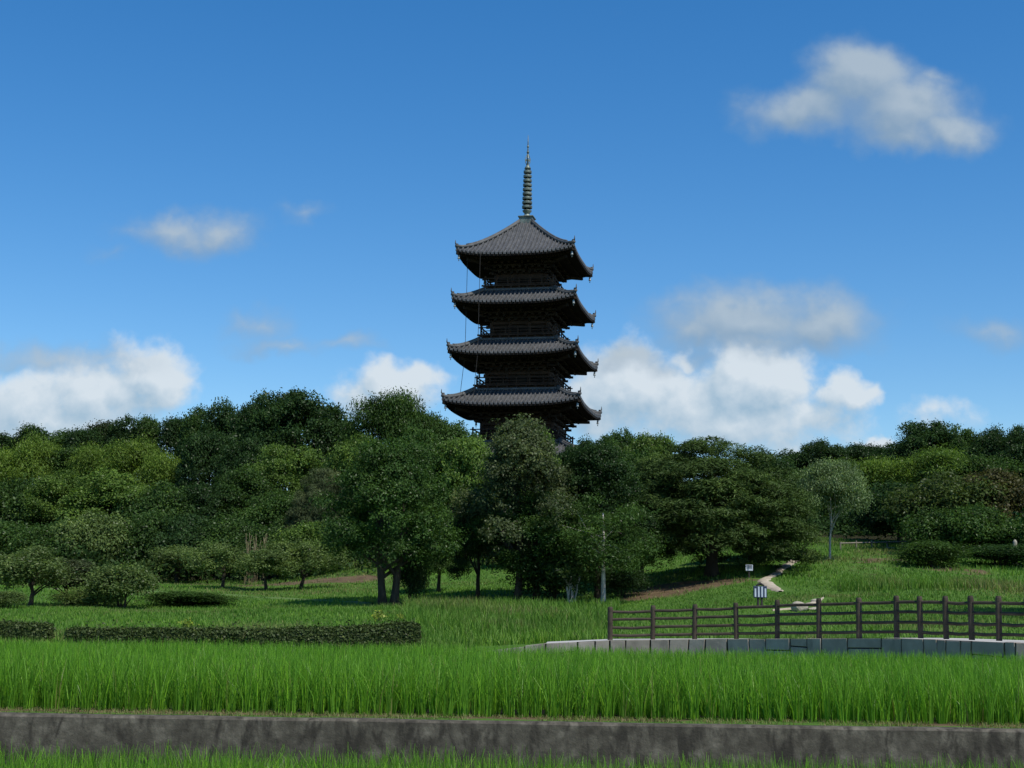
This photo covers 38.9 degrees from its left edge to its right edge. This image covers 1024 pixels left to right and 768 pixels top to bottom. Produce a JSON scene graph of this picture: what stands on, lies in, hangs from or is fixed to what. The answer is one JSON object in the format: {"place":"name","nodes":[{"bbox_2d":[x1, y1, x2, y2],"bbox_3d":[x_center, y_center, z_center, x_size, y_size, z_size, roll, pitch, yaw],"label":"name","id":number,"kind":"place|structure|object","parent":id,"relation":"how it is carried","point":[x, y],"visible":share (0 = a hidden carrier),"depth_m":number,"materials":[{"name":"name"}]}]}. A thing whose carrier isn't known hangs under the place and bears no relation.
{"place":"outdoors","nodes":[
{"label":"outdoors","id":0,"kind":"place"},
{"bbox_2d":[0,635,1023,724],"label":"rice field","id":1,"kind":"structure","parent":0,"point":[793,686],"depth_m":21.36,"materials":[{"name":"green plant"}]},
{"bbox_2d":[0,739,1023,767],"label":"rice field","id":2,"kind":"structure","parent":0,"point":[91,762],"depth_m":19.19,"materials":[{"name":"green plant"}]},
{"bbox_2d":[0,0,1023,484],"label":"sky","id":3,"kind":"structure","parent":0,"point":[796,221],"materials":[{"name":"blue"}]},
{"bbox_2d":[0,511,1023,728],"bbox_3d":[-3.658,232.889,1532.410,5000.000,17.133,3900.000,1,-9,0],"label":"ground","id":4,"kind":"structure","parent":0,"point":[655,592],"depth_m":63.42,"materials":[{"name":"green plant"}]},
{"bbox_2d":[0,589,29,608],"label":"shrub","id":5,"kind":"object","parent":4,"relation":"on","point":[9,597],"visible":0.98,"depth_m":55.37,"materials":[{"name":"green plant"}]},
{"bbox_2d":[0,518,32,555],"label":"spreading tree","id":6,"kind":"object","parent":4,"relation":"on","point":[7,529],"visible":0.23,"depth_m":89.99,"materials":[{"name":"green plant"}]},
{"bbox_2d":[0,444,52,484],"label":"bamboo clump","id":7,"kind":"object","parent":4,"relation":"on","point":[6,466],"visible":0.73,"depth_m":121.34,"materials":[{"name":"green plant"}]},
{"bbox_2d":[2,422,53,452],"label":"broadleaf tree","id":8,"kind":"object","parent":4,"relation":"on","point":[29,427],"visible":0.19,"depth_m":135.78,"materials":[{"name":"green plant"}]},
{"bbox_2d":[0,613,56,641],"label":"clipped hedge","id":9,"kind":"object","parent":4,"relation":"on","point":[36,630],"visible":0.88,"depth_m":39.05,"materials":[{"name":"green plant"}]},
{"bbox_2d":[0,473,61,526],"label":"spreading tree","id":10,"kind":"object","parent":4,"relation":"on","point":[11,495],"visible":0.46,"depth_m":105.29,"materials":[{"name":"green plant"}]},
{"bbox_2d":[7,425,64,481],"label":"bamboo clump","id":11,"kind":"object","parent":4,"relation":"on","point":[39,447],"visible":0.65,"depth_m":123.14,"materials":[{"name":"green plant"}]},
{"bbox_2d":[0,541,83,605],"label":"plum tree","id":12,"kind":"object","parent":4,"relation":"on","point":[31,566],"visible":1,"depth_m":58.32,"materials":[{"name":"green plant"}]},
{"bbox_2d":[1,518,87,561],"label":"broadleaf tree","id":13,"kind":"object","parent":4,"relation":"on","point":[38,535],"visible":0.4,"depth_m":87.86,"materials":[{"name":"green plant"}]},
{"bbox_2d":[26,555,97,606],"bbox_3d":[-18.741,8.469,61.725,3.741,2.353,2.939,7,-10,-32],"label":"plum tree","id":14,"kind":"object","parent":4,"relation":"on","point":[76,564],"visible":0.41,"depth_m":61.35,"materials":[{"name":"green plant"}]},
{"bbox_2d":[15,468,114,524],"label":"spreading tree","id":15,"kind":"object","parent":4,"relation":"on","point":[50,487],"visible":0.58,"depth_m":104.00,"materials":[{"name":"green plant"}]},
{"bbox_2d":[36,445,93,480],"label":"broadleaf tree","id":16,"kind":"object","parent":4,"relation":"on","point":[66,452],"visible":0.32,"depth_m":122.95,"materials":[{"name":"green plant"}]},
{"bbox_2d":[44,585,115,606],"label":"shrub","id":17,"kind":"object","parent":4,"relation":"on","point":[68,597],"visible":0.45,"depth_m":59.91,"materials":[{"name":"green plant"}]},
{"bbox_2d":[59,424,105,450],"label":"broadleaf tree","id":18,"kind":"object","parent":4,"relation":"on","point":[72,437],"visible":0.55,"depth_m":135.54,"materials":[{"name":"green plant"}]},
{"bbox_2d":[62,440,110,487],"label":"bamboo clump","id":19,"kind":"object","parent":4,"relation":"on","point":[85,458],"visible":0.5,"depth_m":121.03,"materials":[{"name":"green plant"}]},
{"bbox_2d":[47,508,142,571],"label":"broadleaf tree","id":20,"kind":"object","parent":4,"relation":"on","point":[98,529],"visible":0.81,"depth_m":87.90,"materials":[{"name":"green plant"}]},
{"bbox_2d":[52,466,152,521],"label":"broadleaf tree","id":21,"kind":"object","parent":4,"relation":"on","point":[110,484],"visible":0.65,"depth_m":102.34,"materials":[{"name":"green plant"}]},
{"bbox_2d":[75,560,166,608],"bbox_3d":[-15.764,8.252,58.725,4.228,2.192,3.621,-2,-9,19],"label":"shrub","id":22,"kind":"object","parent":4,"relation":"on","point":[113,584],"visible":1,"depth_m":57.92,"materials":[{"name":"green plant"}]},
{"bbox_2d":[102,413,147,454],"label":"broadleaf tree","id":23,"kind":"object","parent":4,"relation":"on","point":[123,431],"visible":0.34,"depth_m":136.19,"materials":[{"name":"green plant"}]},
{"bbox_2d":[91,431,177,486],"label":"bamboo clump","id":24,"kind":"object","parent":4,"relation":"on","point":[124,458],"visible":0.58,"depth_m":118.89,"materials":[{"name":"green plant"}]},
{"bbox_2d":[107,508,184,578],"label":"broadleaf tree","id":25,"kind":"object","parent":4,"relation":"on","point":[141,525],"visible":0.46,"depth_m":88.88,"materials":[{"name":"green plant"}]},
{"bbox_2d":[135,414,163,452],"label":"broadleaf tree","id":26,"kind":"object","parent":4,"relation":"on","point":[151,424],"visible":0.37,"depth_m":137.18,"materials":[{"name":"green plant"}]},
{"bbox_2d":[64,619,246,646],"bbox_3d":[-9.470,6.994,38.582,4.769,1.506,0.806,2,-9,-6],"label":"clipped hedge","id":27,"kind":"object","parent":4,"relation":"on","point":[211,633],"visible":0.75,"depth_m":38.37,"materials":[{"name":"green plant"}]},
{"bbox_2d":[128,448,188,488],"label":"bamboo clump","id":28,"kind":"object","parent":4,"relation":"on","point":[162,467],"visible":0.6,"depth_m":117.19,"materials":[{"name":"green plant"}]},
{"bbox_2d":[110,479,213,522],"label":"broadleaf tree","id":29,"kind":"object","parent":4,"relation":"on","point":[159,498],"visible":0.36,"depth_m":100.21,"materials":[{"name":"green plant"}]},
{"bbox_2d":[132,544,205,581],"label":"plum tree","id":30,"kind":"object","parent":4,"relation":"on","point":[173,552],"visible":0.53,"depth_m":85.44,"materials":[{"name":"green plant"}]},
{"bbox_2d":[155,412,188,461],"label":"broadleaf tree","id":31,"kind":"object","parent":4,"relation":"on","point":[168,438],"visible":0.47,"depth_m":135.53,"materials":[{"name":"green plant"}]},
{"bbox_2d":[143,512,223,580],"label":"broadleaf tree","id":32,"kind":"object","parent":4,"relation":"on","point":[183,531],"visible":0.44,"depth_m":89.08,"materials":[{"name":"green plant"}]},
{"bbox_2d":[172,403,209,461],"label":"broadleaf tree","id":33,"kind":"object","parent":4,"relation":"on","point":[191,424],"visible":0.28,"depth_m":132.10,"materials":[{"name":"green plant"}]},
{"bbox_2d":[138,588,252,606],"bbox_3d":[-13.806,9.110,61.452,4.574,0.858,5.499,8,-11,-37],"label":"shrub","id":34,"kind":"object","parent":4,"relation":"on","point":[177,597],"visible":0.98,"depth_m":60.55,"materials":[{"name":"green plant"}]},
{"bbox_2d":[170,429,238,490],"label":"broadleaf tree","id":35,"kind":"object","parent":4,"relation":"on","point":[202,453],"visible":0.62,"depth_m":115.01,"materials":[{"name":"green plant"}]},
{"bbox_2d":[167,478,245,520],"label":"broadleaf tree","id":36,"kind":"object","parent":4,"relation":"on","point":[202,491],"visible":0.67,"depth_m":100.60,"materials":[{"name":"green plant"}]},
{"bbox_2d":[174,539,253,587],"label":"plum tree","id":37,"kind":"object","parent":4,"relation":"on","point":[209,557],"visible":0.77,"depth_m":74.57,"materials":[{"name":"green plant"}]},
{"bbox_2d":[192,395,239,476],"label":"broadleaf tree","id":38,"kind":"object","parent":4,"relation":"on","point":[217,421],"visible":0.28,"depth_m":127.88,"materials":[{"name":"green plant"}]},
{"bbox_2d":[189,512,267,579],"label":"broadleaf tree","id":39,"kind":"object","parent":4,"relation":"on","point":[232,529],"visible":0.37,"depth_m":89.18,"materials":[{"name":"green plant"}]},
{"bbox_2d":[212,431,272,484],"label":"evergreen oak","id":40,"kind":"object","parent":4,"relation":"on","point":[245,450],"visible":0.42,"depth_m":112.98,"materials":[{"name":"green plant"}]},
{"bbox_2d":[209,463,284,523],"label":"broadleaf tree","id":41,"kind":"object","parent":4,"relation":"on","point":[250,482],"visible":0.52,"depth_m":102.87,"materials":[{"name":"green plant"}]},
{"bbox_2d":[225,388,285,443],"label":"evergreen oak","id":42,"kind":"object","parent":4,"relation":"on","point":[238,417],"visible":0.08,"depth_m":122.38,"materials":[{"name":"green plant"}]},
{"bbox_2d":[232,521,289,580],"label":"spreading tree","id":43,"kind":"object","parent":4,"relation":"on","point":[259,534],"visible":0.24,"depth_m":88.33,"materials":[{"name":"green plant"}]},
{"bbox_2d":[233,547,304,590],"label":"plum tree","id":44,"kind":"object","parent":4,"relation":"on","point":[263,561],"visible":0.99,"depth_m":73.14,"materials":[{"name":"green plant"}]},
{"bbox_2d":[234,488,308,577],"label":"spreading tree","id":45,"kind":"object","parent":4,"relation":"on","point":[270,508],"visible":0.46,"depth_m":94.48,"materials":[{"name":"green plant"}]},
{"bbox_2d":[244,441,333,495],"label":"evergreen oak","id":46,"kind":"object","parent":4,"relation":"on","point":[284,468],"visible":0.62,"depth_m":106.76,"materials":[{"name":"green plant"}]},
{"bbox_2d":[229,386,351,486],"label":"evergreen oak","id":47,"kind":"object","parent":4,"relation":"on","point":[290,416],"visible":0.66,"depth_m":119.07,"materials":[{"name":"green plant"}]},
{"bbox_2d":[252,536,350,588],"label":"plum tree","id":48,"kind":"object","parent":4,"relation":"on","point":[304,551],"visible":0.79,"depth_m":74.78,"materials":[{"name":"green plant"}]},
{"bbox_2d":[269,519,351,575],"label":"broadleaf tree","id":49,"kind":"object","parent":4,"relation":"on","point":[304,531],"visible":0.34,"depth_m":87.28,"materials":[{"name":"green plant"}]},
{"bbox_2d":[283,466,354,568],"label":"broadleaf tree","id":50,"kind":"object","parent":4,"relation":"on","point":[297,513],"visible":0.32,"depth_m":92.91,"materials":[{"name":"green plant"}]},
{"bbox_2d":[244,617,421,650],"bbox_3d":[-4.783,7.042,38.934,4.751,1.602,0.869,2,-9,-10],"label":"clipped hedge","id":51,"kind":"object","parent":4,"relation":"on","point":[386,632],"visible":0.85,"depth_m":38.73,"materials":[{"name":"green plant"}]},
{"bbox_2d":[308,417,359,462],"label":"broadleaf tree","id":52,"kind":"object","parent":4,"relation":"on","point":[323,446],"visible":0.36,"depth_m":117.11,"materials":[{"name":"green plant"}]},
{"bbox_2d":[321,430,377,557],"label":"spreading tree","id":53,"kind":"object","parent":4,"relation":"on","point":[340,455],"visible":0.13,"depth_m":97.00,"materials":[{"name":"green plant"}]},
{"bbox_2d":[302,432,467,604],"bbox_3d":[-5.095,5.778,61.221,6.454,7.425,8.576,-3,-10,22],"label":"spreading tree","id":54,"kind":"object","parent":4,"relation":"on","point":[387,480],"visible":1,"depth_m":60.19,"materials":[{"name":"green plant"}]},
{"bbox_2d":[331,383,444,516],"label":"broadleaf tree","id":55,"kind":"object","parent":4,"relation":"on","point":[387,416],"visible":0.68,"depth_m":115.04,"materials":[{"name":"green plant"}]},
{"bbox_2d":[391,553,434,599],"bbox_3d":[-4.410,8.457,62.719,1.933,2.492,2.256,10,-12,-44],"label":"shrub","id":56,"kind":"object","parent":4,"relation":"on","point":[417,580],"visible":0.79,"depth_m":62.17,"materials":[{"name":"green plant"}]},
{"bbox_2d":[399,410,453,444],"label":"broadleaf tree","id":57,"kind":"object","parent":4,"relation":"on","point":[440,422],"visible":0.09,"depth_m":118.56,"materials":[{"name":"green plant"}]},
{"bbox_2d":[399,422,455,511],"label":"broadleaf tree","id":58,"kind":"object","parent":4,"relation":"on","point":[427,440],"visible":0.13,"depth_m":95.80,"materials":[{"name":"green plant"}]},
{"bbox_2d":[410,507,460,591],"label":"broadleaf tree","id":59,"kind":"object","parent":4,"relation":"on","point":[438,567],"visible":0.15,"depth_m":69.92,"materials":[{"name":"green plant"}]},
{"bbox_2d":[0,490,908,583],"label":"undergrowth","id":60,"kind":"object","parent":4,"relation":"on","point":[848,530],"visible":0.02,"depth_m":86.70,"materials":[{"name":"green plant"}]},
{"bbox_2d":[439,419,486,509],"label":"broadleaf tree","id":61,"kind":"object","parent":4,"relation":"on","point":[458,431],"visible":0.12,"depth_m":119.43,"materials":[{"name":"green plant"}]},
{"bbox_2d":[428,435,502,512],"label":"broadleaf tree","id":62,"kind":"object","parent":4,"relation":"on","point":[459,467],"visible":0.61,"depth_m":92.85,"materials":[{"name":"green plant"}]},
{"bbox_2d":[436,507,509,596],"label":"broadleaf tree","id":63,"kind":"object","parent":4,"relation":"on","point":[464,560],"visible":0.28,"depth_m":65.56,"materials":[{"name":"green plant"}]},
{"bbox_2d":[0,712,1023,767],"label":"paddy wall","id":64,"kind":"structure","parent":4,"relation":"on","point":[301,735],"depth_m":20.05,"materials":[{"name":"concrete"}]},
{"bbox_2d":[0,572,1023,656],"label":"meadow grass","id":65,"kind":"structure","parent":4,"relation":"on","point":[589,616],"depth_m":52.21,"materials":[{"name":"green plant"}]},
{"bbox_2d":[0,706,1023,728],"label":"verge grass","id":66,"kind":"structure","parent":4,"relation":"on","point":[412,715],"depth_m":20.61,"materials":[{"name":"green plant"}]},
{"bbox_2d":[447,412,584,600],"bbox_3d":[0.203,5.503,64.137,6.468,8.591,7.421,0,-9,3],"label":"broadleaf tree","id":67,"kind":"object","parent":4,"relation":"on","point":[521,459],"visible":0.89,"depth_m":63.45,"materials":[{"name":"green plant"}]},
{"bbox_2d":[441,141,601,516],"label":"pagoda","id":68,"kind":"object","parent":4,"relation":"on","point":[523,356],"visible":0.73,"depth_m":125.83,"materials":[{"name":"tile"}]},
{"bbox_2d":[455,488,606,600],"bbox_3d":[0.851,7.119,64.354,6.649,5.208,5.916,-2,-9,21],"label":"broadleaf tree","id":69,"kind":"object","parent":4,"relation":"on","point":[532,528],"visible":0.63,"depth_m":63.07,"materials":[{"name":"green plant"}]},
{"bbox_2d":[500,542,600,600],"bbox_3d":[1.984,8.314,64.126,4.351,3.416,5.231,7,-11,-33],"label":"shrub","id":70,"kind":"object","parent":4,"relation":"on","point":[547,583],"visible":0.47,"depth_m":63.02,"materials":[{"name":"green plant"}]},
{"bbox_2d":[544,554,598,602],"bbox_3d":[2.309,8.600,62.950,2.745,2.413,2.510,8,-11,-36],"label":"shrub","id":71,"kind":"object","parent":4,"relation":"on","point":[574,571],"visible":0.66,"depth_m":62.52,"materials":[{"name":"green plant"}]},
{"bbox_2d":[554,433,620,493],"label":"evergreen oak","id":72,"kind":"object","parent":4,"relation":"on","point":[584,443],"visible":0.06,"depth_m":100.10,"materials":[{"name":"green plant"}]},
{"bbox_2d":[534,490,668,603],"bbox_3d":[3.994,7.072,62.291,6.159,5.232,4.974,2,-9,-6],"label":"pale trunk tree","id":73,"kind":"object","parent":4,"relation":"on","point":[604,556],"visible":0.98,"depth_m":61.87,"materials":[{"name":"green plant"}]},
{"bbox_2d":[552,439,663,598],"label":"broadleaf tree","id":74,"kind":"object","parent":4,"relation":"on","point":[601,469],"visible":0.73,"depth_m":65.24,"materials":[{"name":"green plant"}]},
{"bbox_2d":[598,426,639,455],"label":"broadleaf tree","id":75,"kind":"object","parent":4,"relation":"on","point":[618,440],"visible":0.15,"depth_m":112.25,"materials":[{"name":"green plant"}]},
{"bbox_2d":[587,565,652,598],"bbox_3d":[4.912,8.985,65.518,2.624,1.634,3.063,-6,-11,39],"label":"shrub","id":76,"kind":"object","parent":4,"relation":"on","point":[626,580],"visible":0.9,"depth_m":64.97,"materials":[{"name":"green plant"}]},
{"bbox_2d":[620,447,656,477],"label":"broadleaf tree","id":77,"kind":"object","parent":4,"relation":"on","point":[632,458],"visible":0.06,"depth_m":88.02,"materials":[{"name":"green plant"}]},
{"bbox_2d":[604,491,685,588],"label":"broadleaf tree","id":78,"kind":"object","parent":4,"relation":"on","point":[669,551],"visible":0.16,"depth_m":68.38,"materials":[{"name":"green plant"}]},
{"bbox_2d":[621,428,680,480],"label":"broadleaf tree","id":79,"kind":"object","parent":4,"relation":"on","point":[658,444],"visible":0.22,"depth_m":107.64,"materials":[{"name":"green plant"}]},
{"bbox_2d":[607,435,829,576],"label":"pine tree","id":80,"kind":"object","parent":4,"relation":"on","point":[756,505],"visible":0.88,"depth_m":68.09,"materials":[{"name":"green plant"}]},
{"bbox_2d":[496,638,1023,663],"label":"stone wall","id":81,"kind":"structure","parent":4,"relation":"on","point":[938,646],"depth_m":40.43,"materials":[{"name":"grey stone"}]},
{"bbox_2d":[733,451,798,478],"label":"evergreen oak","id":82,"kind":"object","parent":4,"relation":"on","point":[787,464],"visible":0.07,"depth_m":138.05,"materials":[{"name":"green plant"}]},
{"bbox_2d":[757,553,805,591],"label":"footpath","id":83,"kind":"structure","parent":4,"relation":"on","point":[765,581],"depth_m":65.84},
{"bbox_2d":[608,595,1023,647],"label":"wooden fence","id":84,"kind":"object","parent":4,"relation":"on","point":[970,602],"visible":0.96,"depth_m":40.59,"materials":[{"name":"brown wood"}]},
{"bbox_2d":[785,436,854,473],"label":"evergreen oak","id":85,"kind":"object","parent":4,"relation":"on","point":[817,449],"visible":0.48,"depth_m":141.32,"materials":[{"name":"green plant"}]},
{"bbox_2d":[789,455,875,559],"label":"birch tree","id":86,"kind":"object","parent":4,"relation":"on","point":[837,482],"visible":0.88,"depth_m":76.17,"materials":[{"name":"green plant"}]},
{"bbox_2d":[827,508,889,536],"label":"broadleaf tree","id":87,"kind":"object","parent":4,"relation":"on","point":[843,519],"visible":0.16,"depth_m":102.38,"materials":[{"name":"green plant"}]},
{"bbox_2d":[834,441,885,463],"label":"broadleaf tree","id":88,"kind":"object","parent":4,"relation":"on","point":[862,451],"visible":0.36,"depth_m":141.45,"materials":[{"name":"green plant"}]},
{"bbox_2d":[843,479,912,543],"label":"spreading tree","id":89,"kind":"object","parent":4,"relation":"on","point":[875,522],"visible":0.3,"depth_m":92.26,"materials":[{"name":"green plant"}]},
{"bbox_2d":[851,455,926,490],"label":"bamboo clump","id":90,"kind":"object","parent":4,"relation":"on","point":[886,471],"visible":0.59,"depth_m":114.65,"materials":[{"name":"green plant"}]},
{"bbox_2d":[877,418,965,481],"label":"evergreen oak","id":91,"kind":"object","parent":4,"relation":"on","point":[919,435],"visible":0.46,"depth_m":125.76,"materials":[{"name":"green plant"}]},
{"bbox_2d":[885,442,978,488],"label":"bamboo clump","id":92,"kind":"object","parent":4,"relation":"on","point":[932,461],"visible":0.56,"depth_m":112.67,"materials":[{"name":"green plant"}]},
{"bbox_2d":[884,537,984,566],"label":"shrub","id":93,"kind":"object","parent":4,"relation":"on","point":[931,553],"visible":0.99,"depth_m":72.45,"materials":[{"name":"green plant"}]},
{"bbox_2d":[874,467,1017,547],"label":"spreading tree","id":94,"kind":"object","parent":4,"relation":"on","point":[939,492],"visible":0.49,"depth_m":84.45,"materials":[{"name":"green plant"}]},
{"bbox_2d":[896,501,1013,551],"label":"shrub","id":95,"kind":"object","parent":4,"relation":"on","point":[967,525],"visible":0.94,"depth_m":80.44,"materials":[{"name":"green plant"}]},
{"bbox_2d":[941,423,988,456],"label":"broadleaf tree","id":96,"kind":"object","parent":4,"relation":"on","point":[967,434],"visible":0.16,"depth_m":124.08,"materials":[{"name":"green plant"}]},
{"bbox_2d":[941,464,1023,545],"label":"spreading tree","id":97,"kind":"object","parent":4,"relation":"on","point":[1015,487],"visible":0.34,"depth_m":83.40,"materials":[{"name":"green plant"}]},
{"bbox_2d":[947,452,1023,478],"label":"broadleaf tree","id":98,"kind":"object","parent":4,"relation":"on","point":[990,463],"visible":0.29,"depth_m":111.19,"materials":[{"name":"green plant"}]},
{"bbox_2d":[961,423,1023,477],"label":"evergreen oak","id":99,"kind":"object","parent":4,"relation":"on","point":[992,438],"visible":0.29,"depth_m":121.81,"materials":[{"name":"green plant"}]},
{"bbox_2d":[962,542,1023,566],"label":"shrub","id":100,"kind":"object","parent":4,"relation":"on","point":[1012,554],"visible":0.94,"depth_m":73.29,"materials":[{"name":"green plant"}]},
{"bbox_2d":[982,516,1023,545],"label":"broadleaf tree","id":101,"kind":"object","parent":4,"relation":"on","point":[1011,529],"visible":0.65,"depth_m":78.71,"materials":[{"name":"green plant"}]},
{"bbox_2d":[991,424,1023,481],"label":"evergreen oak","id":102,"kind":"object","parent":4,"relation":"on","point":[1012,450],"visible":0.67,"depth_m":119.37,"materials":[{"name":"green plant"}]},
{"bbox_2d":[547,638,1023,642],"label":"walkway","id":103,"kind":"structure","parent":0,"point":[985,640],"depth_m":42.38,"materials":[{"name":"grey concrete"}]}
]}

